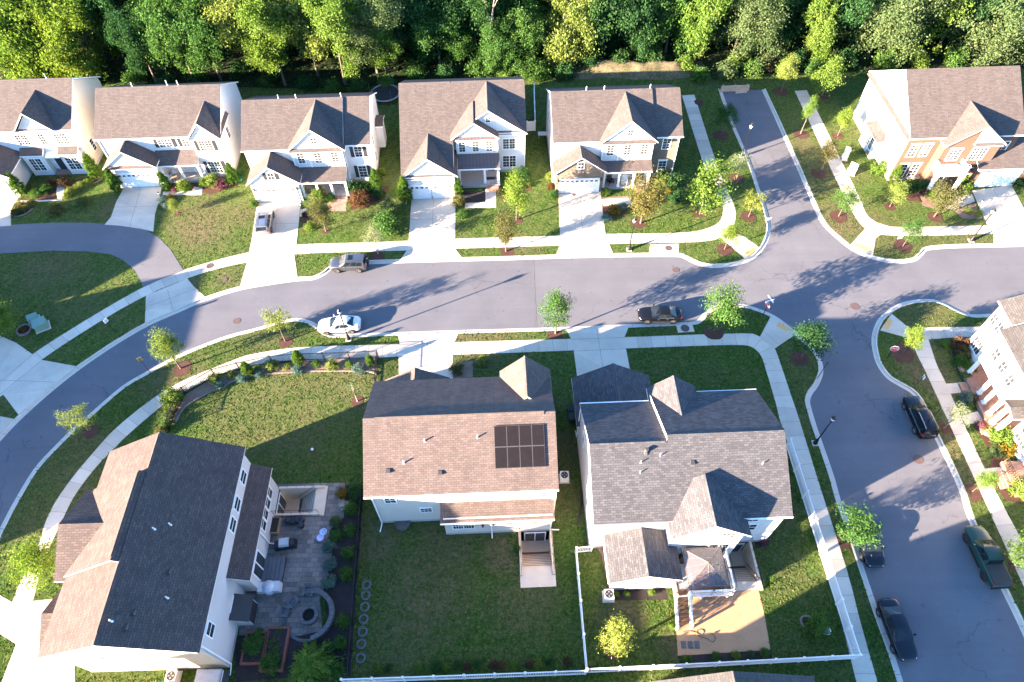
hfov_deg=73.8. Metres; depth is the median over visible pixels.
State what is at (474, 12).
woodland tree
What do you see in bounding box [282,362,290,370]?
shrub
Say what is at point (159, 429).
shrub
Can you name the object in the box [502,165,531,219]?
young tree
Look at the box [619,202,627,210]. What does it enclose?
shrub
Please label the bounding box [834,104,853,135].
young tree
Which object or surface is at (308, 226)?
shrub
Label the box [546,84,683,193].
house
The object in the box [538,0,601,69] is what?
woodland tree
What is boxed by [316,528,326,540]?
paddling pool
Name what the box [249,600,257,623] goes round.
door
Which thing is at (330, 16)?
woodland tree
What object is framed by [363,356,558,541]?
house
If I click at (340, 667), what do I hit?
shrub
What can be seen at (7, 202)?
driveway
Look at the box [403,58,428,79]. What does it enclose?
woodland bush
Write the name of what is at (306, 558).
patio
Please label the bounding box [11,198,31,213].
shrub
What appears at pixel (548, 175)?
shrub
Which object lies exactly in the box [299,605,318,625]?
fire pit
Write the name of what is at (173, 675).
air conditioner
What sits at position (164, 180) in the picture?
evergreen cone
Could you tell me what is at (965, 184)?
shrub
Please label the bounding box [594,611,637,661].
young tree
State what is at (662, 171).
shrub
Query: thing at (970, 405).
shrub
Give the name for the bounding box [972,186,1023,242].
driveway
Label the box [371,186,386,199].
shrub
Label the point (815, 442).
street lamp
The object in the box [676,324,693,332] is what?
drain slab
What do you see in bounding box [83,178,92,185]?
shrub
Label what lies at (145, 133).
house
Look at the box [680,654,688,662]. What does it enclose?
shrub
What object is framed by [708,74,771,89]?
lawn
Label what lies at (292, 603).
garden chair
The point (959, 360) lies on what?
shrub
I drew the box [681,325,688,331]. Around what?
manhole cover
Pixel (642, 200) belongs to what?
young tree
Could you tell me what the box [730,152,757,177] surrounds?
young tree
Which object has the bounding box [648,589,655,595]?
shrub
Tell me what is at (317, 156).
window
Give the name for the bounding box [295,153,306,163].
window
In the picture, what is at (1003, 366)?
window
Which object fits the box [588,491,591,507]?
window
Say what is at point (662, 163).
window
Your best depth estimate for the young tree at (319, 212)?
80.72 m
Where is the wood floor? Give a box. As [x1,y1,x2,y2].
[0,0,1023,88]
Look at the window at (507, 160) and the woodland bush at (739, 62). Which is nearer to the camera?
the window at (507, 160)
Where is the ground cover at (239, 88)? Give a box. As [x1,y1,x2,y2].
[53,7,968,92]
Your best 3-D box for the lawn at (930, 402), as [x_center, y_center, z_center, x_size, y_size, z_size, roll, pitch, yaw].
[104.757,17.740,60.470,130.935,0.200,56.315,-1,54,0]
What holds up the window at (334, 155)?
in the house at (293, 146)
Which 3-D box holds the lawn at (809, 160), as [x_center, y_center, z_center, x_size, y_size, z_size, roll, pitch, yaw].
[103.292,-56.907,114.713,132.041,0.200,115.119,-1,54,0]
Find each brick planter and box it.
[239,631,268,664]
[259,626,290,672]
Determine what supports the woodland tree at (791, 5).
on the wood floor
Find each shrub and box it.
[10,208,21,216]
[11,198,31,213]
[26,197,37,205]
[27,187,40,197]
[38,182,52,194]
[43,202,64,217]
[44,178,58,188]
[56,175,71,187]
[62,191,71,199]
[64,185,76,194]
[73,195,89,207]
[76,181,87,188]
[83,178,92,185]
[153,424,167,433]
[155,384,184,410]
[156,196,167,204]
[161,201,169,208]
[161,407,174,418]
[161,418,171,428]
[166,193,174,199]
[174,179,192,192]
[197,176,208,186]
[203,172,219,188]
[206,372,221,385]
[213,379,226,390]
[215,177,227,190]
[223,176,234,186]
[225,370,236,378]
[233,374,249,383]
[235,169,244,178]
[238,627,267,658]
[248,198,258,207]
[253,368,263,380]
[255,627,263,633]
[256,647,284,679]
[263,358,280,372]
[264,636,280,650]
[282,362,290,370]
[290,363,307,375]
[302,210,308,217]
[303,219,317,232]
[305,187,326,203]
[311,359,321,368]
[319,573,336,589]
[321,539,338,553]
[322,556,337,572]
[324,192,335,202]
[324,358,339,371]
[328,528,342,542]
[329,514,342,529]
[329,658,346,677]
[331,632,348,653]
[332,613,350,629]
[335,486,347,499]
[338,500,347,510]
[338,565,353,583]
[340,522,356,539]
[340,545,355,561]
[343,360,353,369]
[344,499,358,517]
[345,178,363,192]
[346,481,363,503]
[347,188,370,211]
[349,361,366,376]
[361,181,374,194]
[367,208,403,239]
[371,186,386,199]
[373,663,382,674]
[377,167,388,178]
[379,195,398,217]
[385,662,393,673]
[413,663,422,672]
[429,657,443,673]
[441,662,451,672]
[448,361,464,376]
[451,193,466,207]
[453,659,461,668]
[455,209,467,219]
[462,662,471,670]
[473,659,482,669]
[476,355,486,366]
[488,659,496,669]
[495,188,503,196]
[496,659,505,670]
[508,659,519,668]
[512,544,519,552]
[513,165,530,182]
[525,658,533,667]
[534,659,541,670]
[544,171,551,181]
[544,657,553,666]
[546,183,554,190]
[549,189,559,198]
[562,657,571,667]
[601,187,610,196]
[602,214,612,221]
[607,202,623,217]
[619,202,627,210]
[623,591,630,598]
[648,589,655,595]
[654,175,668,187]
[655,169,670,180]
[664,171,686,190]
[666,187,684,205]
[667,621,675,629]
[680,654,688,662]
[710,650,721,661]
[731,649,741,660]
[746,650,754,658]
[759,538,771,546]
[759,647,769,658]
[802,611,835,641]
[868,158,889,176]
[900,177,917,195]
[915,179,929,189]
[920,186,931,195]
[924,189,937,198]
[938,339,949,348]
[949,332,970,351]
[951,354,968,367]
[952,345,971,359]
[957,371,972,380]
[959,390,973,403]
[960,174,975,192]
[961,360,980,371]
[963,207,973,214]
[965,401,973,408]
[971,393,979,403]
[973,209,984,217]
[974,417,985,430]
[981,429,989,436]
[985,423,1015,448]
[988,444,1002,458]
[997,441,1018,457]
[1006,472,1023,502]
[1009,176,1023,189]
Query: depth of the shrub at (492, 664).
54.94 m
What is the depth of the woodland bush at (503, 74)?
101.90 m
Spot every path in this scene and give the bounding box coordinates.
[15,184,64,202]
[163,187,201,194]
[328,199,346,210]
[465,189,495,207]
[602,198,630,205]
[937,194,974,209]
[946,382,964,393]
[961,411,982,424]
[985,467,1002,474]
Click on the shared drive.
(149, 258)
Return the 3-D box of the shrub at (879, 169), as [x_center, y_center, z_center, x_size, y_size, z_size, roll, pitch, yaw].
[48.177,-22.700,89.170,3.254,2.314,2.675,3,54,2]
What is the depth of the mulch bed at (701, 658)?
55.34 m
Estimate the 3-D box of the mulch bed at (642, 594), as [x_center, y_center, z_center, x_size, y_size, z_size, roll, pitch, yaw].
[10.860,21.575,58.389,4.894,0.001,1.194,-1,54,0]
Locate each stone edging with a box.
[15,208,32,216]
[63,178,102,198]
[175,370,375,422]
[800,615,810,631]
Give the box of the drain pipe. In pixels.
[576,490,582,524]
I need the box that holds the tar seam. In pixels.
[533,101,874,328]
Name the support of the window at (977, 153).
in the house at (956, 125)
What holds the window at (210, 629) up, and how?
in the house at (163, 542)
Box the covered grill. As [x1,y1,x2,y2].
[274,537,296,550]
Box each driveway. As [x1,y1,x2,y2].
[0,195,19,225]
[0,336,75,414]
[0,416,14,433]
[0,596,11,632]
[2,599,74,681]
[105,187,161,230]
[145,279,203,321]
[240,202,300,285]
[398,333,457,377]
[401,198,460,258]
[556,192,612,253]
[567,328,629,375]
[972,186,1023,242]
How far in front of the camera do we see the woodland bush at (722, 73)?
101.40 m
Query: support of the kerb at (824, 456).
on the road
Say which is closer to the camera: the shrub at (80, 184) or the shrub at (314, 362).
the shrub at (314, 362)
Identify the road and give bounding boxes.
[275,90,1023,681]
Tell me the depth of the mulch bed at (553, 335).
74.56 m
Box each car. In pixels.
[254,207,274,235]
[318,314,360,334]
[329,253,368,272]
[637,304,682,323]
[851,519,885,567]
[876,598,917,661]
[901,396,938,438]
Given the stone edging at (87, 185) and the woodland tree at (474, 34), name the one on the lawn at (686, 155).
the stone edging at (87, 185)
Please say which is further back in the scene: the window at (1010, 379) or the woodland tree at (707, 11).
the woodland tree at (707, 11)
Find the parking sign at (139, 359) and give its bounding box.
[136,357,150,373]
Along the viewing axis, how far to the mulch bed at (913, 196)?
87.00 m
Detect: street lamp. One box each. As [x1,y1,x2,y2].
[337,309,351,340]
[626,218,636,251]
[739,123,753,157]
[811,416,836,445]
[968,208,996,242]
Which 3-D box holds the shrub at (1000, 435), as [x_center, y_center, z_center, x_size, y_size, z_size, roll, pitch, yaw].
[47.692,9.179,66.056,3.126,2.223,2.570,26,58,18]
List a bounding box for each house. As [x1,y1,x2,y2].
[0,74,104,194]
[37,432,286,674]
[94,80,241,187]
[241,92,386,202]
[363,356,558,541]
[398,76,526,202]
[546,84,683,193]
[571,363,792,589]
[652,671,814,681]
[852,65,1023,197]
[958,294,1023,496]
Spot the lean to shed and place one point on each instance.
(243, 610)
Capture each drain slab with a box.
[649,244,678,252]
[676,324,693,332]
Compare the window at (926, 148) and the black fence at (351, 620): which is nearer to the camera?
the black fence at (351, 620)
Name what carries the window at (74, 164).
in the house at (46, 126)
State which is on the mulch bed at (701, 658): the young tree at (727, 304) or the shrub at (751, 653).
the shrub at (751, 653)
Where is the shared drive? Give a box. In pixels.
[0,223,183,286]
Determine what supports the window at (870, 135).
in the house at (956, 125)
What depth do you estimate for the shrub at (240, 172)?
89.90 m
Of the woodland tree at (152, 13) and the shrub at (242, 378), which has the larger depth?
the woodland tree at (152, 13)
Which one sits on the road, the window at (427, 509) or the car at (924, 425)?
the car at (924, 425)
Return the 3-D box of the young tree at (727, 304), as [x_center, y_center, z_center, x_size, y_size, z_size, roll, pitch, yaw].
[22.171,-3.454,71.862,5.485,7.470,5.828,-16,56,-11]
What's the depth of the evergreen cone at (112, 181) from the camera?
86.95 m
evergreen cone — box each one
[6,170,26,194]
[81,152,102,178]
[104,167,122,192]
[156,171,171,190]
[224,162,239,184]
[239,361,253,375]
[291,349,305,365]
[365,354,374,365]
[369,168,382,189]
[395,173,412,202]
[452,177,462,196]
[888,164,902,182]
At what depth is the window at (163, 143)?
86.51 m
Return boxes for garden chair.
[275,604,291,617]
[283,592,299,608]
[302,583,313,596]
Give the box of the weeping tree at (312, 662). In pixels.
[287,638,347,681]
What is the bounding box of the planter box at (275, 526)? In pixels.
[269,517,281,534]
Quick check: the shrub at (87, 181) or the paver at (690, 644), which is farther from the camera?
the shrub at (87, 181)
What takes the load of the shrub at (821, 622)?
on the lawn at (314, 397)
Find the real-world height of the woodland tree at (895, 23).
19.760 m
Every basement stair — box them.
[271,482,327,515]
[518,527,555,587]
[726,538,764,590]
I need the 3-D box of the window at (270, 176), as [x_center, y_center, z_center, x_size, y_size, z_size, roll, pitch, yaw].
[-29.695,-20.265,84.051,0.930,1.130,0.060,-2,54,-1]
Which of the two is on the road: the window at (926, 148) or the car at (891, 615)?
the car at (891, 615)
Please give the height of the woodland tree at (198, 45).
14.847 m
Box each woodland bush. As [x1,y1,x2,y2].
[66,71,90,76]
[120,65,150,84]
[153,73,180,83]
[187,72,216,82]
[229,57,258,79]
[256,73,277,87]
[296,71,316,92]
[322,76,342,93]
[349,77,369,92]
[376,73,396,86]
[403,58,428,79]
[434,61,459,78]
[462,59,486,77]
[496,63,514,76]
[528,59,552,84]
[551,59,575,81]
[576,52,599,72]
[605,47,632,64]
[641,46,665,61]
[670,54,696,73]
[690,65,710,83]
[712,56,740,82]
[727,51,750,67]
[739,58,763,79]
[762,53,777,71]
[773,57,796,78]
[787,48,813,70]
[803,55,827,78]
[836,45,859,70]
[868,48,901,71]
[906,48,933,68]
[940,44,970,67]
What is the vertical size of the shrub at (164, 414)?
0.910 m
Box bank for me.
[571,60,704,81]
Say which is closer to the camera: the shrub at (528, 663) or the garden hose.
the shrub at (528, 663)
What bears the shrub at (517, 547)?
on the lawn at (314, 397)
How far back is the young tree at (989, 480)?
61.12 m
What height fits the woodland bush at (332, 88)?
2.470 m
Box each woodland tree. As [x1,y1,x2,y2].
[0,0,66,78]
[23,0,120,82]
[55,2,107,53]
[69,0,149,61]
[98,0,164,82]
[125,0,192,74]
[159,0,233,80]
[195,0,276,72]
[230,0,293,85]
[245,0,310,58]
[264,0,335,75]
[287,2,357,59]
[298,0,365,84]
[336,0,416,72]
[353,17,404,72]
[388,0,451,65]
[402,0,475,64]
[436,0,509,73]
[445,4,505,47]
[471,16,525,76]
[486,0,558,55]
[500,0,559,79]
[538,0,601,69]
[570,0,643,59]
[594,1,657,51]
[603,0,668,61]
[633,0,699,61]
[647,4,697,46]
[670,0,734,58]
[709,0,792,79]
[727,0,799,49]
[729,0,810,57]
[777,0,813,43]
[800,0,843,61]
[801,0,890,61]
[823,0,957,67]
[855,0,889,52]
[889,0,976,57]
[912,10,947,44]
[922,0,1002,45]
[935,0,1023,66]
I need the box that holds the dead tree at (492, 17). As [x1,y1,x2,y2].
[485,0,497,72]
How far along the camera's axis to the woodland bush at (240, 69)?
102.42 m
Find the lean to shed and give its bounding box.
[229,593,257,625]
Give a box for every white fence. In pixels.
[340,669,587,681]
[526,83,535,130]
[575,545,592,670]
[586,438,862,672]
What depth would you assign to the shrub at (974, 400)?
68.88 m
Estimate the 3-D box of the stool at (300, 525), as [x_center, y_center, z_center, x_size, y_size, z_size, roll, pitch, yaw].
[-19.144,16.705,61.871,0.600,0.480,0.600,-1,54,0]
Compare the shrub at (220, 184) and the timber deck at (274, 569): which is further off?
the shrub at (220, 184)
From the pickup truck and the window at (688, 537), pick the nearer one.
the window at (688, 537)
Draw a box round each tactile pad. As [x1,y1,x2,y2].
[745,247,755,255]
[777,322,789,331]
[854,243,870,251]
[883,318,892,328]
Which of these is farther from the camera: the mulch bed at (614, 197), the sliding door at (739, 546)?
the mulch bed at (614, 197)
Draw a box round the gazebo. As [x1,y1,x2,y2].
[679,546,729,593]
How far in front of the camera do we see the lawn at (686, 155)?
84.58 m
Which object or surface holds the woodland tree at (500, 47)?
on the wood floor
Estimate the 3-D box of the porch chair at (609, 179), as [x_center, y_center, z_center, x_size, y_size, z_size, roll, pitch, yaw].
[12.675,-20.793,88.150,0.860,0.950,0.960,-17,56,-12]
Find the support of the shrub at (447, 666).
on the lawn at (314, 397)
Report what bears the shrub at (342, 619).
on the mulch bed at (339, 594)
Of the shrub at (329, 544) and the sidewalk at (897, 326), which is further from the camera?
the sidewalk at (897, 326)
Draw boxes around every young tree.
[0,300,21,337]
[1,536,55,596]
[53,403,98,436]
[145,325,186,368]
[167,198,180,212]
[256,305,295,341]
[305,193,334,231]
[345,379,362,401]
[360,219,384,253]
[489,208,523,251]
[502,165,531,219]
[537,286,576,333]
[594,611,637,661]
[622,164,669,224]
[682,151,738,215]
[699,279,747,333]
[710,102,740,134]
[718,222,741,248]
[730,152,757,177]
[740,188,767,216]
[776,53,800,90]
[788,315,837,362]
[800,93,818,133]
[808,52,849,95]
[817,136,844,172]
[832,184,862,216]
[832,499,886,556]
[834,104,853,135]
[885,178,909,206]
[900,216,925,246]
[901,323,927,352]
[924,178,970,219]
[941,401,972,428]
[971,468,1003,491]
[1001,528,1023,573]
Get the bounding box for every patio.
[239,483,344,635]
[676,590,770,655]
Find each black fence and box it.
[164,350,378,429]
[346,486,362,680]
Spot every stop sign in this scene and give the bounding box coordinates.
[763,294,774,314]
[887,346,899,357]
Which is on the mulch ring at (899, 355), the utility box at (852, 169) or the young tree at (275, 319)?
the young tree at (275, 319)
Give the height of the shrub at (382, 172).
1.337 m
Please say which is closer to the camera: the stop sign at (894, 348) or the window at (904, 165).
the stop sign at (894, 348)
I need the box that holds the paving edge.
[284,593,311,641]
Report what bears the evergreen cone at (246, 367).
on the mulch bed at (202, 389)
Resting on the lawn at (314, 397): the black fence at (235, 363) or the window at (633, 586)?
the black fence at (235, 363)
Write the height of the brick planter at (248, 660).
0.420 m
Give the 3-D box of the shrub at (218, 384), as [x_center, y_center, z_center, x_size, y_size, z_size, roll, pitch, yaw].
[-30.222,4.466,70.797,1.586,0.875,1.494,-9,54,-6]
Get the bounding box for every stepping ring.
[356,638,366,648]
[356,652,365,663]
[357,626,367,636]
[359,614,368,623]
[360,601,369,611]
[361,580,370,589]
[361,590,370,599]
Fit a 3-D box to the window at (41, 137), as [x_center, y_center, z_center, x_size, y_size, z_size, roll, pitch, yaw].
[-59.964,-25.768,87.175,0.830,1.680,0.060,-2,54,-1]
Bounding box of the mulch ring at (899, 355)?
[81,87,941,659]
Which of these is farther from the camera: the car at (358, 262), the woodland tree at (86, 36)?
the woodland tree at (86, 36)
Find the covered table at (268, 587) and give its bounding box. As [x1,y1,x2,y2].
[257,580,282,594]
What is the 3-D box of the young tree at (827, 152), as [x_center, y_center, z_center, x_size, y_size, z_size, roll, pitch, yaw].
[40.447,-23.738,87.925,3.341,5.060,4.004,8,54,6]
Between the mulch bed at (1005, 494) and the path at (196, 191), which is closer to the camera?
the mulch bed at (1005, 494)
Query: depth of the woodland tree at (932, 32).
99.86 m
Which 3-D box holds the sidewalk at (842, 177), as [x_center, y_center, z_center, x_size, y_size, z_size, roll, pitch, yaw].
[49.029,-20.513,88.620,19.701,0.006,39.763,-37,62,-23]
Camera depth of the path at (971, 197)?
86.49 m
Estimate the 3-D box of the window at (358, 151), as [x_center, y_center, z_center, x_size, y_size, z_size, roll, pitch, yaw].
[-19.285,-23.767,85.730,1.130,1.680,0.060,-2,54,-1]
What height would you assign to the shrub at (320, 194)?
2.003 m
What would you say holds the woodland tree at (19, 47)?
on the wood floor
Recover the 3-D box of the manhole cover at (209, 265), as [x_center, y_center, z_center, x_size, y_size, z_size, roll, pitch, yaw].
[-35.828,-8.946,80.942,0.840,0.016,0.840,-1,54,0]
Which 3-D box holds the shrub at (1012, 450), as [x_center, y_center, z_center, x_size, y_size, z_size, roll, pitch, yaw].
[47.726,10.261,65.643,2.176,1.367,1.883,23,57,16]
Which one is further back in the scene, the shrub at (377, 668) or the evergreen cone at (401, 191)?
the evergreen cone at (401, 191)
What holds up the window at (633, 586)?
in the house at (671, 467)
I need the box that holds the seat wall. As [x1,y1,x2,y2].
[304,588,334,641]
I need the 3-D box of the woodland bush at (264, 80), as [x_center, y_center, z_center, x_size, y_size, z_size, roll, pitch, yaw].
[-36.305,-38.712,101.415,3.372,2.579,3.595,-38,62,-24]
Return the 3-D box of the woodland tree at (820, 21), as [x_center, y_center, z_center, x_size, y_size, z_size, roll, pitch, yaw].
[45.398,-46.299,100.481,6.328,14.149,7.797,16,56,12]
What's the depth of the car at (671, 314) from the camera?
75.08 m
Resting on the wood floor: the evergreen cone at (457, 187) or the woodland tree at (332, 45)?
the woodland tree at (332, 45)
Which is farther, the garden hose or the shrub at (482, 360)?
the shrub at (482, 360)
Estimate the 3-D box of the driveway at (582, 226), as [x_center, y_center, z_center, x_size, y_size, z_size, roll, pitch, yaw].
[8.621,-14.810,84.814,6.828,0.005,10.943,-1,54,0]
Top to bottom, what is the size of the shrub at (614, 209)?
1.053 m
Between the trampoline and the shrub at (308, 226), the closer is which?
the shrub at (308, 226)
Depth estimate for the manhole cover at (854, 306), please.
76.78 m
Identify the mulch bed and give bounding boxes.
[19,202,35,214]
[23,185,56,199]
[65,176,99,188]
[168,179,237,194]
[170,358,376,421]
[235,484,361,681]
[301,214,319,231]
[350,186,388,209]
[369,252,384,259]
[453,361,472,377]
[463,190,484,202]
[500,181,531,200]
[500,248,514,255]
[547,330,562,338]
[597,548,606,579]
[601,196,629,199]
[603,205,625,218]
[614,588,667,600]
[678,650,772,663]
[754,536,769,548]
[835,531,851,549]
[900,192,920,201]
[918,192,935,207]
[938,421,952,434]
[953,337,969,381]
[954,203,981,218]
[959,395,976,410]
[965,481,982,502]
[973,424,1004,467]
[996,483,1023,504]
[1006,555,1016,571]
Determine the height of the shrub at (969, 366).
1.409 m
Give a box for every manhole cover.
[206,263,212,267]
[233,318,240,323]
[672,267,678,272]
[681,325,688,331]
[850,303,858,309]
[912,455,922,463]
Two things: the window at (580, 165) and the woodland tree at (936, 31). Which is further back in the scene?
the woodland tree at (936, 31)
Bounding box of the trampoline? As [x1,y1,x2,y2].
[368,76,398,104]
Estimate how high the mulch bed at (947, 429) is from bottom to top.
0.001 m
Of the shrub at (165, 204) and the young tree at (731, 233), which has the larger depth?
the shrub at (165, 204)
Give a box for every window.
[12,134,32,145]
[27,158,48,170]
[36,134,48,144]
[51,133,70,143]
[63,157,83,169]
[80,656,105,660]
[88,137,96,151]
[156,138,173,147]
[180,138,191,146]
[196,140,214,150]
[205,620,215,639]
[206,161,223,172]
[225,124,230,139]
[228,515,236,534]
[233,494,241,513]
[239,467,246,486]
[261,518,266,532]
[263,507,268,521]
[265,496,270,510]
[266,173,275,179]
[267,486,272,499]
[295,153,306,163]
[309,137,317,143]
[313,153,322,162]
[330,152,339,162]
[353,146,363,156]
[356,164,368,177]
[383,498,397,503]
[419,507,432,512]
[426,167,431,172]
[452,524,474,529]
[458,141,465,152]
[471,128,476,133]
[472,141,479,151]
[482,494,494,499]
[485,117,490,122]
[485,140,492,151]
[502,138,515,149]
[502,155,515,167]
[504,493,517,498]
[535,492,547,496]
[577,162,584,169]
[582,430,584,447]
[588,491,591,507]
[606,145,614,155]
[617,581,628,585]
[623,145,631,154]
[625,585,638,588]
[627,129,633,135]
[628,580,640,584]
[639,144,648,154]
[641,579,653,584]
[653,579,665,583]
[656,159,667,171]
[661,138,671,149]
[675,535,692,540]
[719,532,737,538]
[749,524,758,529]
[865,132,872,145]
[867,136,874,150]
[898,163,910,176]
[905,143,922,156]
[906,162,922,176]
[917,143,934,156]
[944,148,964,160]
[966,147,989,159]
[970,334,984,355]
[988,311,1000,326]
[990,346,1002,361]
[993,320,1004,335]
[997,359,1009,374]
[998,141,1010,149]
[1003,372,1016,388]
[1014,427,1023,450]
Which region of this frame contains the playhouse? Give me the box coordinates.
[194,669,229,681]
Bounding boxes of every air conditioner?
[164,670,182,681]
[558,471,569,483]
[602,589,614,602]
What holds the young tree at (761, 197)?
on the mulch ring at (899, 355)
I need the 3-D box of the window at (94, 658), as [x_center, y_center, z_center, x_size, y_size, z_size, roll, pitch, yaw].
[-31.409,23.802,51.156,1.380,1.080,0.060,-2,54,-1]
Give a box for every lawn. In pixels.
[0,77,765,418]
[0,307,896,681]
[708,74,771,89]
[766,68,1023,258]
[877,302,1023,619]
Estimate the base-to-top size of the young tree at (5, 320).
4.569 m
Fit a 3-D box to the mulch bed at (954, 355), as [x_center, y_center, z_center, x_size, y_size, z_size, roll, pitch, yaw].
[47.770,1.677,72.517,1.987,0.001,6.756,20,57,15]
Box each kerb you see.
[0,88,770,440]
[0,304,902,681]
[762,88,1023,262]
[871,299,1023,636]
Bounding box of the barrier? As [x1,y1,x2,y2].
[720,84,749,91]
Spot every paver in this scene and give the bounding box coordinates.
[681,641,685,647]
[688,641,692,647]
[694,641,699,647]
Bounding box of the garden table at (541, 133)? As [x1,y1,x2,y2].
[538,131,546,136]
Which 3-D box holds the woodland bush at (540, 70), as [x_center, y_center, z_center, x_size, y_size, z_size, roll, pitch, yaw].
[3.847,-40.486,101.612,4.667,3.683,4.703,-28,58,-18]
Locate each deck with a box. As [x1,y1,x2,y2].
[261,556,286,581]
[672,548,735,629]
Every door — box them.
[0,181,14,194]
[114,172,161,187]
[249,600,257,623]
[252,549,265,581]
[254,187,300,202]
[276,492,286,512]
[408,185,431,198]
[432,184,453,198]
[524,532,545,541]
[558,178,599,193]
[708,543,731,551]
[731,543,744,551]
[973,171,1022,186]
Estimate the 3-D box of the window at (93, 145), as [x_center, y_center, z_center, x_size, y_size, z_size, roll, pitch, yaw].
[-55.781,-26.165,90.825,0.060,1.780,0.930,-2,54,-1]
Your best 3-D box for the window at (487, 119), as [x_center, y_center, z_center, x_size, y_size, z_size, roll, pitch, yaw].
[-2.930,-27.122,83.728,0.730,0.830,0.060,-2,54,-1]
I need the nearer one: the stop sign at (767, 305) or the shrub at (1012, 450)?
the shrub at (1012, 450)
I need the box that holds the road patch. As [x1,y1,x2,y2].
[0,259,535,526]
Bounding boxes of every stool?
[284,517,289,524]
[289,518,294,524]
[294,517,298,523]
[297,522,303,528]
[298,516,304,522]
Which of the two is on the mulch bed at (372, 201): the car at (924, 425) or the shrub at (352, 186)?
the shrub at (352, 186)
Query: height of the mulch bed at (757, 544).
0.001 m
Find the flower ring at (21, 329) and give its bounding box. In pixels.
[16,323,31,335]
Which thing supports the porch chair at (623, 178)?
on the house at (595, 136)
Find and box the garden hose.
[683,629,714,641]
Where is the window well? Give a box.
[394,520,410,530]
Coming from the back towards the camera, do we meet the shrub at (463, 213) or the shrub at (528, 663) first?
the shrub at (463, 213)
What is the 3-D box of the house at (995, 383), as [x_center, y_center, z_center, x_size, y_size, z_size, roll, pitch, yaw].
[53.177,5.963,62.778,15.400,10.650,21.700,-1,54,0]
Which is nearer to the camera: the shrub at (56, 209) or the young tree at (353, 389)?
the young tree at (353, 389)
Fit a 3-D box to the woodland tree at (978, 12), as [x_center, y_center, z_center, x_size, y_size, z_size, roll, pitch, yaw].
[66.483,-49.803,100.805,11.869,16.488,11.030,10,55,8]
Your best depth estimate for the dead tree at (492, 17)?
96.57 m
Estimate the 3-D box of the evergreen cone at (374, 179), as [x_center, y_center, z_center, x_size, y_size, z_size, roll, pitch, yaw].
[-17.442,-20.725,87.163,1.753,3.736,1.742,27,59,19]
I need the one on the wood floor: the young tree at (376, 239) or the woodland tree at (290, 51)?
the woodland tree at (290, 51)
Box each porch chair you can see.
[305,186,312,195]
[606,174,613,183]
[621,174,627,184]
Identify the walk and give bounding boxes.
[331,486,339,508]
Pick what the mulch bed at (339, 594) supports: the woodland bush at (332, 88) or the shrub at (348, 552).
the shrub at (348, 552)
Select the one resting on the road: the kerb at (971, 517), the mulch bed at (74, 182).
the kerb at (971, 517)
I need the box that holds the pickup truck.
[962,525,1014,589]
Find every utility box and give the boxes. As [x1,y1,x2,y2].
[26,312,39,323]
[30,315,50,333]
[841,146,850,160]
[846,162,858,176]
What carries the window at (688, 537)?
in the house at (671, 467)
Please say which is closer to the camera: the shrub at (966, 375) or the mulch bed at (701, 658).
the mulch bed at (701, 658)
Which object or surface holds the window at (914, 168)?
in the house at (956, 125)
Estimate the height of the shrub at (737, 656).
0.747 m
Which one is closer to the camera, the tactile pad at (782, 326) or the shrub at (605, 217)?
the tactile pad at (782, 326)
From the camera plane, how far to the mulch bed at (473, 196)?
87.69 m
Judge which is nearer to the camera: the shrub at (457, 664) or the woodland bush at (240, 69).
the shrub at (457, 664)
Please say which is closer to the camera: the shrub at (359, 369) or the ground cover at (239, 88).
the shrub at (359, 369)
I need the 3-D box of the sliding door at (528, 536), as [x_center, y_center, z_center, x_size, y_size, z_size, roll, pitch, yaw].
[2.105,17.968,62.668,2.000,2.150,0.070,-2,54,-1]
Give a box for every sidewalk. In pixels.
[0,333,876,681]
[33,95,735,359]
[721,236,758,257]
[760,317,793,348]
[795,90,992,235]
[851,227,882,254]
[881,314,911,337]
[914,337,1023,585]
[915,327,979,339]
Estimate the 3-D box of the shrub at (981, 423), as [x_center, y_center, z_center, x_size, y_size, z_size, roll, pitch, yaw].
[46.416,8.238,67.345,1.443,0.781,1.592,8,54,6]
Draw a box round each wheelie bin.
[567,404,574,411]
[568,412,574,422]
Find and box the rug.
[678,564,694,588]
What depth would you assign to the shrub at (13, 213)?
85.99 m
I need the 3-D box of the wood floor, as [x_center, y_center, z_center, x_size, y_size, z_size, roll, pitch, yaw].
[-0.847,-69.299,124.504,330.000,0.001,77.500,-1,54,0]
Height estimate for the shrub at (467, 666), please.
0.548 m
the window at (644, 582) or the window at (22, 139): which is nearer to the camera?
the window at (644, 582)
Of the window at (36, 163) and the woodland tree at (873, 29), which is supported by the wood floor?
the woodland tree at (873, 29)
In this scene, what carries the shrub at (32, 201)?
on the mulch bed at (33, 206)
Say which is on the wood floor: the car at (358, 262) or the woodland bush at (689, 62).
the woodland bush at (689, 62)
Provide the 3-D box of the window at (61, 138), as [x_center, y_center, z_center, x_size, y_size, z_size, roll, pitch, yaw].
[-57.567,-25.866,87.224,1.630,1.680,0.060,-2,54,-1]
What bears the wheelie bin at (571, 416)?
on the lawn at (314, 397)
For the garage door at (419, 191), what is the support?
in the house at (470, 132)

